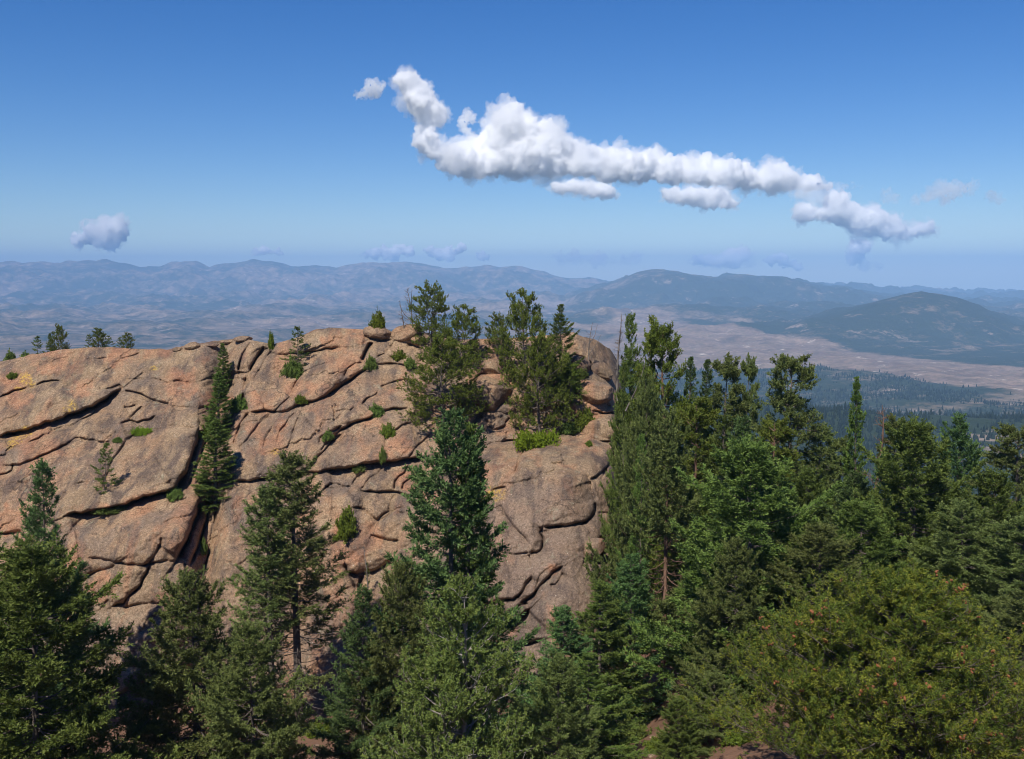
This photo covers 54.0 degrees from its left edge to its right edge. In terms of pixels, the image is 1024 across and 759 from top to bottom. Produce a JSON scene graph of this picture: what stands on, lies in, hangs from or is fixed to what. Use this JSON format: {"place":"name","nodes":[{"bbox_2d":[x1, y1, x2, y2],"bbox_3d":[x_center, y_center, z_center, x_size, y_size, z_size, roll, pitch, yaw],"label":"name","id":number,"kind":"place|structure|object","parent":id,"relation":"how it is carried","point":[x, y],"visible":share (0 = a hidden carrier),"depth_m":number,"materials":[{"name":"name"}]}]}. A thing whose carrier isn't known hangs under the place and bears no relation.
{"place":"outdoors","nodes":[
{"label":"outdoors","id":0,"kind":"place"},
{"bbox_2d":[0,259,1023,758],"bbox_3d":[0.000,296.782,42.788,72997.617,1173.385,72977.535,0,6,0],"label":"ground","id":1,"kind":"structure","parent":0,"point":[954,337],"depth_m":9315.90,"materials":[{"name":"brown soil"}]},
{"bbox_2d":[0,531,89,758],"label":"fir tree","id":2,"kind":"object","parent":1,"relation":"on","point":[8,645],"visible":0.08,"depth_m":52.56,"materials":[{"name":"green plant"}]},
{"bbox_2d":[6,457,110,725],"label":"fir tree","id":3,"kind":"object","parent":1,"relation":"on","point":[37,530],"visible":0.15,"depth_m":74.29,"materials":[{"name":"green plant"}]},
{"bbox_2d":[0,531,188,758],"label":"fir tree","id":4,"kind":"object","parent":1,"relation":"on","point":[36,595],"visible":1,"depth_m":47.62,"materials":[{"name":"green plant"}]},
{"bbox_2d":[109,564,281,758],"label":"fir tree","id":5,"kind":"object","parent":1,"relation":"on","point":[172,678],"visible":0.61,"depth_m":53.93,"materials":[{"name":"green plant"}]},
{"bbox_2d":[183,620,316,758],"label":"fir tree","id":6,"kind":"object","parent":1,"relation":"on","point":[226,722],"visible":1,"depth_m":50.50,"materials":[{"name":"green plant"}]},
{"bbox_2d":[220,483,323,732],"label":"fir tree","id":7,"kind":"object","parent":1,"relation":"on","point":[251,575],"visible":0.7,"depth_m":73.37,"materials":[{"name":"green plant"}]},
{"bbox_2d":[245,449,354,727],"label":"fir tree","id":8,"kind":"object","parent":1,"relation":"on","point":[296,498],"visible":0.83,"depth_m":74.57,"materials":[{"name":"green plant"}]},
{"bbox_2d":[0,327,629,705],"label":"granite outcrop","id":9,"kind":"object","parent":1,"relation":"on","point":[66,413],"visible":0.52,"depth_m":94.83,"materials":[{"name":"brown stone"}]},
{"bbox_2d":[46,323,71,350],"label":"fir tree","id":10,"kind":"object","parent":9,"relation":"on","point":[59,339],"visible":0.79,"depth_m":111.32,"materials":[{"name":"green plant"}]},
{"bbox_2d":[88,327,112,346],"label":"fir tree","id":11,"kind":"object","parent":9,"relation":"on","point":[98,332],"visible":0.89,"depth_m":111.40,"materials":[{"name":"green plant"}]},
{"bbox_2d":[90,442,122,494],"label":"fir tree","id":12,"kind":"object","parent":9,"relation":"on","point":[103,452],"visible":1,"depth_m":92.02,"materials":[{"name":"green plant"}]},
{"bbox_2d":[91,505,128,515],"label":"shrub","id":13,"kind":"object","parent":9,"relation":"on","point":[112,510],"visible":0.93,"depth_m":91.23,"materials":[{"name":"green plant"}]},
{"bbox_2d":[120,331,135,348],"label":"fir tree","id":14,"kind":"object","parent":9,"relation":"on","point":[127,339],"visible":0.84,"depth_m":111.53,"materials":[{"name":"green plant"}]},
{"bbox_2d":[129,426,152,436],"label":"ground shrub","id":15,"kind":"object","parent":9,"relation":"on","point":[140,431],"visible":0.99,"depth_m":100.23,"materials":[{"name":"green plant"}]},
{"bbox_2d":[166,486,183,501],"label":"shrub","id":16,"kind":"object","parent":9,"relation":"on","point":[175,493],"visible":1,"depth_m":92.72,"materials":[{"name":"green plant"}]},
{"bbox_2d":[189,418,236,513],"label":"fir tree","id":17,"kind":"object","parent":9,"relation":"on","point":[202,477],"visible":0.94,"depth_m":93.67,"materials":[{"name":"green plant"}]},
{"bbox_2d":[201,371,232,444],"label":"fir tree","id":18,"kind":"object","parent":9,"relation":"on","point":[211,415],"visible":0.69,"depth_m":100.06,"materials":[{"name":"green plant"}]},
{"bbox_2d":[212,343,232,394],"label":"fir tree","id":19,"kind":"object","parent":9,"relation":"on","point":[222,352],"visible":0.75,"depth_m":105.95,"materials":[{"name":"green plant"}]},
{"bbox_2d":[228,393,247,413],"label":"shrub","id":20,"kind":"object","parent":9,"relation":"on","point":[238,403],"visible":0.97,"depth_m":102.00,"materials":[{"name":"green plant"}]},
{"bbox_2d":[279,354,303,378],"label":"shrub","id":21,"kind":"object","parent":9,"relation":"on","point":[292,368],"visible":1,"depth_m":105.32,"materials":[{"name":"green plant"}]},
{"bbox_2d":[279,326,310,364],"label":"fir tree","id":22,"kind":"object","parent":9,"relation":"on","point":[301,341],"visible":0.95,"depth_m":106.44,"materials":[{"name":"green plant"}]},
{"bbox_2d":[333,500,357,544],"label":"shrub","id":23,"kind":"object","parent":9,"relation":"on","point":[346,524],"visible":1,"depth_m":89.25,"materials":[{"name":"green plant"}]},
{"bbox_2d":[363,353,377,370],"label":"shrub","id":24,"kind":"object","parent":9,"relation":"on","point":[370,363],"visible":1,"depth_m":104.80,"materials":[{"name":"green plant"}]},
{"bbox_2d":[368,402,384,417],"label":"shrub","id":25,"kind":"object","parent":9,"relation":"on","point":[377,409],"visible":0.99,"depth_m":99.52,"materials":[{"name":"green plant"}]},
{"bbox_2d":[368,309,385,328],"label":"shrub","id":26,"kind":"object","parent":9,"relation":"on","point":[378,321],"visible":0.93,"depth_m":108.71,"materials":[{"name":"green plant"}]},
{"bbox_2d":[363,326,391,338],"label":"boulder","id":27,"kind":"object","parent":9,"relation":"on","point":[377,332],"visible":0.97,"depth_m":108.19,"materials":[{"name":"stone"}]},
{"bbox_2d":[379,421,395,437],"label":"shrub","id":28,"kind":"object","parent":9,"relation":"on","point":[388,431],"visible":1,"depth_m":97.43,"materials":[{"name":"green plant"}]},
{"bbox_2d":[390,324,421,341],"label":"boulder","id":29,"kind":"object","parent":9,"relation":"on","point":[406,333],"visible":0.75,"depth_m":108.31,"materials":[{"name":"stone"}]},
{"bbox_2d":[406,279,454,348],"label":"pine tree","id":30,"kind":"object","parent":9,"relation":"on","point":[439,299],"visible":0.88,"depth_m":105.77,"materials":[{"name":"green plant"}]},
{"bbox_2d":[394,332,492,430],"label":"pine tree","id":31,"kind":"object","parent":9,"relation":"on","point":[462,395],"visible":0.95,"depth_m":97.55,"materials":[{"name":"green plant"}]},
{"bbox_2d":[438,303,490,361],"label":"pine tree","id":32,"kind":"object","parent":9,"relation":"on","point":[466,321],"visible":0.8,"depth_m":104.37,"materials":[{"name":"green plant"}]},
{"bbox_2d":[479,359,504,373],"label":"boulder","id":33,"kind":"object","parent":9,"relation":"on","point":[491,366],"visible":0.68,"depth_m":104.58,"materials":[{"name":"stone"}]},
{"bbox_2d":[473,376,512,410],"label":"boulder","id":34,"kind":"object","parent":9,"relation":"on","point":[497,394],"visible":0.66,"depth_m":101.73,"materials":[{"name":"stone"}]},
{"bbox_2d":[489,418,504,429],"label":"boulder","id":35,"kind":"object","parent":9,"relation":"on","point":[498,423],"visible":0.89,"depth_m":100.84,"materials":[{"name":"stone"}]},
{"bbox_2d":[483,312,514,356],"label":"pine tree","id":36,"kind":"object","parent":9,"relation":"on","point":[501,323],"visible":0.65,"depth_m":105.96,"materials":[{"name":"green plant"}]},
{"bbox_2d":[494,403,515,413],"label":"boulder","id":37,"kind":"object","parent":9,"relation":"on","point":[504,409],"visible":0.77,"depth_m":102.08,"materials":[{"name":"stone"}]},
{"bbox_2d":[490,287,558,385],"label":"pine tree","id":38,"kind":"object","parent":9,"relation":"on","point":[516,320],"visible":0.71,"depth_m":102.32,"materials":[{"name":"green plant"}]},
{"bbox_2d":[513,427,561,452],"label":"ground shrub","id":39,"kind":"object","parent":9,"relation":"on","point":[526,440],"visible":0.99,"depth_m":95.84,"materials":[{"name":"green plant"}]},
{"bbox_2d":[499,326,581,434],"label":"pine tree","id":40,"kind":"object","parent":9,"relation":"on","point":[553,366],"visible":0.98,"depth_m":99.50,"materials":[{"name":"green plant"}]},
{"bbox_2d":[539,304,587,391],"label":"fir tree","id":41,"kind":"object","parent":9,"relation":"on","point":[557,319],"visible":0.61,"depth_m":101.67,"materials":[{"name":"green plant"}]},
{"bbox_2d":[550,363,588,404],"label":"pine tree","id":42,"kind":"object","parent":9,"relation":"on","point":[572,384],"visible":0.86,"depth_m":100.60,"materials":[{"name":"green plant"}]},
{"bbox_2d":[557,419,581,435],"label":"shrub","id":43,"kind":"object","parent":9,"relation":"on","point":[568,428],"visible":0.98,"depth_m":100.83,"materials":[{"name":"green plant"}]},
{"bbox_2d":[571,355,590,373],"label":"boulder","id":44,"kind":"object","parent":9,"relation":"on","point":[585,363],"visible":0.5,"depth_m":104.32,"materials":[{"name":"stone"}]},
{"bbox_2d":[574,402,595,431],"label":"shrub","id":45,"kind":"object","parent":9,"relation":"on","point":[584,418],"visible":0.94,"depth_m":101.25,"materials":[{"name":"green plant"}]},
{"bbox_2d":[576,379,613,404],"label":"boulder","id":46,"kind":"object","parent":9,"relation":"on","point":[600,392],"visible":0.81,"depth_m":102.04,"materials":[{"name":"stone"}]},
{"bbox_2d":[584,538,605,558],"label":"boulder","id":47,"kind":"object","parent":9,"relation":"on","point":[599,544],"visible":0.69,"depth_m":84.24,"materials":[{"name":"stone"}]},
{"bbox_2d":[582,418,618,441],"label":"boulder","id":48,"kind":"object","parent":9,"relation":"on","point":[600,427],"visible":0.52,"depth_m":100.20,"materials":[{"name":"stone"}]},
{"bbox_2d":[590,362,612,380],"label":"boulder","id":49,"kind":"object","parent":9,"relation":"on","point":[602,370],"visible":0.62,"depth_m":106.33,"materials":[{"name":"stone"}]},
{"bbox_2d":[598,361,648,601],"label":"fir tree","id":50,"kind":"object","parent":9,"relation":"on","point":[622,396],"visible":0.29,"depth_m":84.78,"materials":[{"name":"green plant"}]},
{"bbox_2d":[604,312,649,533],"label":"fir tree","id":51,"kind":"object","parent":9,"relation":"on","point":[630,354],"visible":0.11,"depth_m":87.99,"materials":[{"name":"green plant"}]},
{"bbox_2d":[583,371,682,640],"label":"fir tree","id":52,"kind":"object","parent":9,"relation":"on","point":[627,475],"visible":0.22,"depth_m":80.68,"materials":[{"name":"green plant"}]},
{"bbox_2d":[297,716,332,738],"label":"shrub","id":53,"kind":"object","parent":1,"relation":"on","point":[317,723],"visible":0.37,"depth_m":74.95,"materials":[{"name":"green plant"}]},
{"bbox_2d":[300,583,410,758],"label":"fir tree","id":54,"kind":"object","parent":1,"relation":"on","point":[339,722],"visible":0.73,"depth_m":58.48,"materials":[{"name":"green plant"}]},
{"bbox_2d":[332,558,460,758],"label":"fir tree","id":55,"kind":"object","parent":1,"relation":"on","point":[398,599],"visible":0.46,"depth_m":58.63,"materials":[{"name":"green plant"}]},
{"bbox_2d":[364,406,540,758],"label":"fir tree","id":56,"kind":"object","parent":1,"relation":"on","point":[450,463],"visible":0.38,"depth_m":60.34,"materials":[{"name":"green plant"}]},
{"bbox_2d":[359,570,549,758],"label":"pine tree","id":57,"kind":"object","parent":1,"relation":"on","point":[450,701],"visible":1,"depth_m":45.98,"materials":[{"name":"green plant"}]},
{"bbox_2d":[430,421,506,758],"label":"fir tree","id":58,"kind":"object","parent":1,"relation":"on","point":[474,563],"visible":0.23,"depth_m":61.71,"materials":[{"name":"green plant"}]},
{"bbox_2d":[502,649,604,758],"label":"fir tree","id":59,"kind":"object","parent":1,"relation":"on","point":[559,707],"visible":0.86,"depth_m":48.60,"materials":[{"name":"green plant"}]},
{"bbox_2d":[491,604,616,754],"bbox_3d":[2.698,18.548,60.971,7.861,10.619,9.551,-1,6,-14],"label":"fir tree","id":60,"kind":"object","parent":1,"relation":"on","point":[565,627],"visible":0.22,"depth_m":59.92,"materials":[{"name":"green plant"}]},
{"bbox_2d":[528,579,663,747],"bbox_3d":[4.532,17.673,61.655,9.624,10.695,8.236,-4,7,-34],"label":"fir tree","id":61,"kind":"object","parent":1,"relation":"on","point":[615,676],"visible":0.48,"depth_m":61.67,"materials":[{"name":"green plant"}]},
{"bbox_2d":[540,650,658,758],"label":"fir tree","id":62,"kind":"object","parent":1,"relation":"on","point":[616,748],"visible":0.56,"depth_m":54.02,"materials":[{"name":"green plant"}]},
{"bbox_2d":[608,314,625,400],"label":"dead tree","id":63,"kind":"object","parent":1,"relation":"on","point":[617,364],"visible":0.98,"depth_m":87.33,"materials":[{"name":"grey wood"}]},
{"bbox_2d":[584,552,673,724],"bbox_3d":[7.318,16.836,64.662,7.143,12.106,7.349,4,7,33],"label":"fir tree","id":64,"kind":"object","parent":1,"relation":"on","point":[629,590],"visible":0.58,"depth_m":63.38,"materials":[{"name":"green plant"}]},
{"bbox_2d":[613,717,651,743],"bbox_3d":[7.065,20.652,58.899,2.817,1.963,2.000,2,6,16],"label":"shrub","id":65,"kind":"object","parent":1,"relation":"on","point":[640,733],"visible":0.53,"depth_m":58.66,"materials":[{"name":"green plant"}]},
{"bbox_2d":[614,433,654,654],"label":"fir tree","id":66,"kind":"object","parent":1,"relation":"on","point":[641,441],"visible":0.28,"depth_m":76.40,"materials":[{"name":"green plant"}]},
{"bbox_2d":[640,736,663,752],"bbox_3d":[8.019,19.793,54.620,2.065,1.229,1.523,3,7,28],"label":"shrub","id":67,"kind":"object","parent":1,"relation":"on","point":[647,744],"visible":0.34,"depth_m":54.60,"materials":[{"name":"green plant"}]},
{"bbox_2d":[619,399,701,695],"bbox_3d":[9.618,11.200,65.345,6.359,20.064,8.106,0,6,-5],"label":"fir tree","id":68,"kind":"object","parent":1,"relation":"on","point":[669,455],"visible":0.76,"depth_m":64.42,"materials":[{"name":"green plant"}]},
{"bbox_2d":[619,315,702,590],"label":"pine tree","id":69,"kind":"object","parent":1,"relation":"on","point":[657,336],"visible":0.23,"depth_m":83.44,"materials":[{"name":"green plant"}]},
{"bbox_2d":[649,695,701,758],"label":"fir tree","id":70,"kind":"object","parent":1,"relation":"on","point":[668,740],"visible":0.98,"depth_m":50.82,"materials":[{"name":"green plant"}]},
{"bbox_2d":[636,395,724,614],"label":"pine tree","id":71,"kind":"object","parent":1,"relation":"on","point":[702,415],"visible":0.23,"depth_m":75.15,"materials":[{"name":"green plant"}]},
{"bbox_2d":[646,489,719,675],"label":"fir tree","id":72,"kind":"object","parent":1,"relation":"on","point":[690,493],"visible":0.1,"depth_m":68.31,"materials":[{"name":"green plant"}]},
{"bbox_2d":[677,356,700,549],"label":"fir tree","id":73,"kind":"object","parent":1,"relation":"on","point":[689,376],"visible":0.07,"depth_m":85.37,"materials":[{"name":"green plant"}]},
{"bbox_2d":[693,359,714,460],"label":"fir tree","id":74,"kind":"object","parent":1,"relation":"on","point":[705,391],"visible":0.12,"depth_m":86.35,"materials":[{"name":"green plant"}]},
{"bbox_2d":[674,669,757,758],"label":"fir tree","id":75,"kind":"object","parent":1,"relation":"on","point":[720,684],"visible":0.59,"depth_m":51.70,"materials":[{"name":"green plant"}]},
{"bbox_2d":[668,414,771,585],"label":"fir tree","id":76,"kind":"object","parent":1,"relation":"on","point":[710,462],"visible":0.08,"depth_m":73.78,"materials":[{"name":"green plant"}]},
{"bbox_2d":[692,351,753,511],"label":"pine tree","id":77,"kind":"object","parent":1,"relation":"on","point":[727,369],"visible":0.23,"depth_m":83.12,"materials":[{"name":"green plant"}]},
{"bbox_2d":[665,536,785,728],"bbox_3d":[11.580,13.728,54.510,6.655,10.673,7.566,4,7,35],"label":"fir tree","id":78,"kind":"object","parent":1,"relation":"on","point":[745,577],"visible":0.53,"depth_m":53.98,"materials":[{"name":"green plant"}]},
{"bbox_2d":[620,429,845,725],"bbox_3d":[13.915,11.231,58.004,13.605,16.418,13.388,4,7,32],"label":"fir tree","id":79,"kind":"object","parent":1,"relation":"on","point":[749,472],"visible":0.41,"depth_m":57.23,"materials":[{"name":"green plant"}]},
{"bbox_2d":[719,726,752,747],"bbox_3d":[11.448,17.867,50.441,2.034,1.277,1.500,4,7,30],"label":"shrub","id":80,"kind":"object","parent":1,"relation":"on","point":[734,740],"visible":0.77,"depth_m":50.31,"materials":[{"name":"green plant"}]},
{"bbox_2d":[693,414,786,601],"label":"fir tree","id":81,"kind":"object","parent":1,"relation":"on","point":[740,425],"visible":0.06,"depth_m":67.56,"materials":[{"name":"green plant"}]},
{"bbox_2d":[730,352,762,441],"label":"pine tree","id":82,"kind":"object","parent":1,"relation":"on","point":[750,369],"visible":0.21,"depth_m":84.23,"materials":[{"name":"green plant"}]},
{"bbox_2d":[751,415,810,567],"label":"pine tree","id":83,"kind":"object","parent":1,"relation":"on","point":[782,432],"visible":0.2,"depth_m":73.68,"materials":[{"name":"green plant"}]},
{"bbox_2d":[744,353,837,541],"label":"pine tree","id":84,"kind":"object","parent":1,"relation":"on","point":[788,400],"visible":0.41,"depth_m":76.97,"materials":[{"name":"green plant"}]},
{"bbox_2d":[708,521,885,670],"bbox_3d":[16.332,12.259,56.097,11.060,9.084,9.728,1,6,10],"label":"fir tree","id":85,"kind":"object","parent":1,"relation":"on","point":[820,537],"visible":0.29,"depth_m":54.83,"materials":[{"name":"green plant"}]},
{"bbox_2d":[775,462,836,605],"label":"fir tree","id":86,"kind":"object","parent":1,"relation":"on","point":[806,481],"visible":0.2,"depth_m":71.59,"materials":[{"name":"green plant"}]},
{"bbox_2d":[793,423,841,520],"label":"pine tree","id":87,"kind":"object","parent":1,"relation":"on","point":[828,435],"visible":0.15,"depth_m":80.62,"materials":[{"name":"green plant"}]},
{"bbox_2d":[626,363,1023,533],"bbox_3d":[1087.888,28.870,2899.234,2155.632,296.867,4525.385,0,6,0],"label":"wood","id":88,"kind":"object","parent":1,"relation":"on","point":[1017,416],"visible":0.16,"depth_m":3089.81,"materials":[{"name":"green plant"}]},
{"bbox_2d":[822,435,855,550],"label":"pine tree","id":89,"kind":"object","parent":1,"relation":"on","point":[838,442],"visible":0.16,"depth_m":82.79,"materials":[{"name":"green plant"}]},
{"bbox_2d":[805,469,882,575],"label":"fir tree","id":90,"kind":"object","parent":1,"relation":"on","point":[844,493],"visible":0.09,"depth_m":66.91,"materials":[{"name":"green plant"}]},
{"bbox_2d":[669,557,1023,758],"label":"bush","id":91,"kind":"object","parent":1,"relation":"on","point":[869,662],"visible":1,"depth_m":39.91,"materials":[{"name":"green plant"}]},
{"bbox_2d":[838,376,869,552],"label":"fir tree","id":92,"kind":"object","parent":1,"relation":"on","point":[853,421],"visible":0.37,"depth_m":80.81,"materials":[{"name":"green plant"}]},
{"bbox_2d":[809,495,911,597],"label":"fir tree","id":93,"kind":"object","parent":1,"relation":"on","point":[885,544],"visible":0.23,"depth_m":58.77,"materials":[{"name":"green plant"}]},
{"bbox_2d":[855,408,889,489],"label":"tree","id":94,"kind":"object","parent":1,"relation":"on","point":[882,438],"visible":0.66,"depth_m":78.64,"materials":[{"name":"plant"}]},
{"bbox_2d":[838,452,925,567],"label":"fir tree","id":95,"kind":"object","parent":1,"relation":"on","point":[878,487],"visible":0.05,"depth_m":65.91,"materials":[{"name":"green plant"}]},
{"bbox_2d":[875,412,918,536],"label":"pine tree","id":96,"kind":"object","parent":1,"relation":"on","point":[893,423],"visible":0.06,"depth_m":79.80,"materials":[{"name":"green plant"}]},
{"bbox_2d":[825,412,989,614],"bbox_3d":[25.292,10.011,63.016,10.852,15.872,10.679,6,8,44],"label":"fir tree","id":97,"kind":"object","parent":1,"relation":"on","point":[923,443],"visible":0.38,"depth_m":62.12,"materials":[{"name":"green plant"}]},
{"bbox_2d":[898,469,960,574],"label":"fir tree","id":98,"kind":"object","parent":1,"relation":"on","point":[934,496],"visible":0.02,"depth_m":66.86,"materials":[{"name":"green plant"}]},
{"bbox_2d":[921,411,985,534],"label":"fir tree","id":99,"kind":"object","parent":1,"relation":"on","point":[956,456],"visible":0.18,"depth_m":70.48,"materials":[{"name":"green plant"}]},
{"bbox_2d":[902,497,1023,646],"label":"fir tree","id":100,"kind":"object","parent":1,"relation":"on","point":[948,558],"visible":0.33,"depth_m":58.53,"materials":[{"name":"green plant"}]},
{"bbox_2d":[913,511,1023,650],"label":"fir tree","id":101,"kind":"object","parent":1,"relation":"on","point":[1006,544],"visible":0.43,"depth_m":56.30,"materials":[{"name":"green plant"}]},
{"bbox_2d":[951,588,1023,723],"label":"fir tree","id":102,"kind":"object","parent":1,"relation":"on","point":[1008,616],"visible":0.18,"depth_m":47.77,"materials":[{"name":"green plant"}]},
{"bbox_2d":[953,465,1023,591],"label":"fir tree","id":103,"kind":"object","parent":1,"relation":"on","point":[989,484],"visible":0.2,"depth_m":61.53,"materials":[{"name":"green plant"}]},
{"bbox_2d":[959,422,1023,587],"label":"pine tree","id":104,"kind":"object","parent":1,"relation":"on","point":[1007,458],"visible":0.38,"depth_m":67.00,"materials":[{"name":"green plant"}]},
{"bbox_2d":[0,0,1023,290],"label":"sky","id":105,"kind":"structure","parent":0,"point":[880,143],"materials":[{"name":"blue"}]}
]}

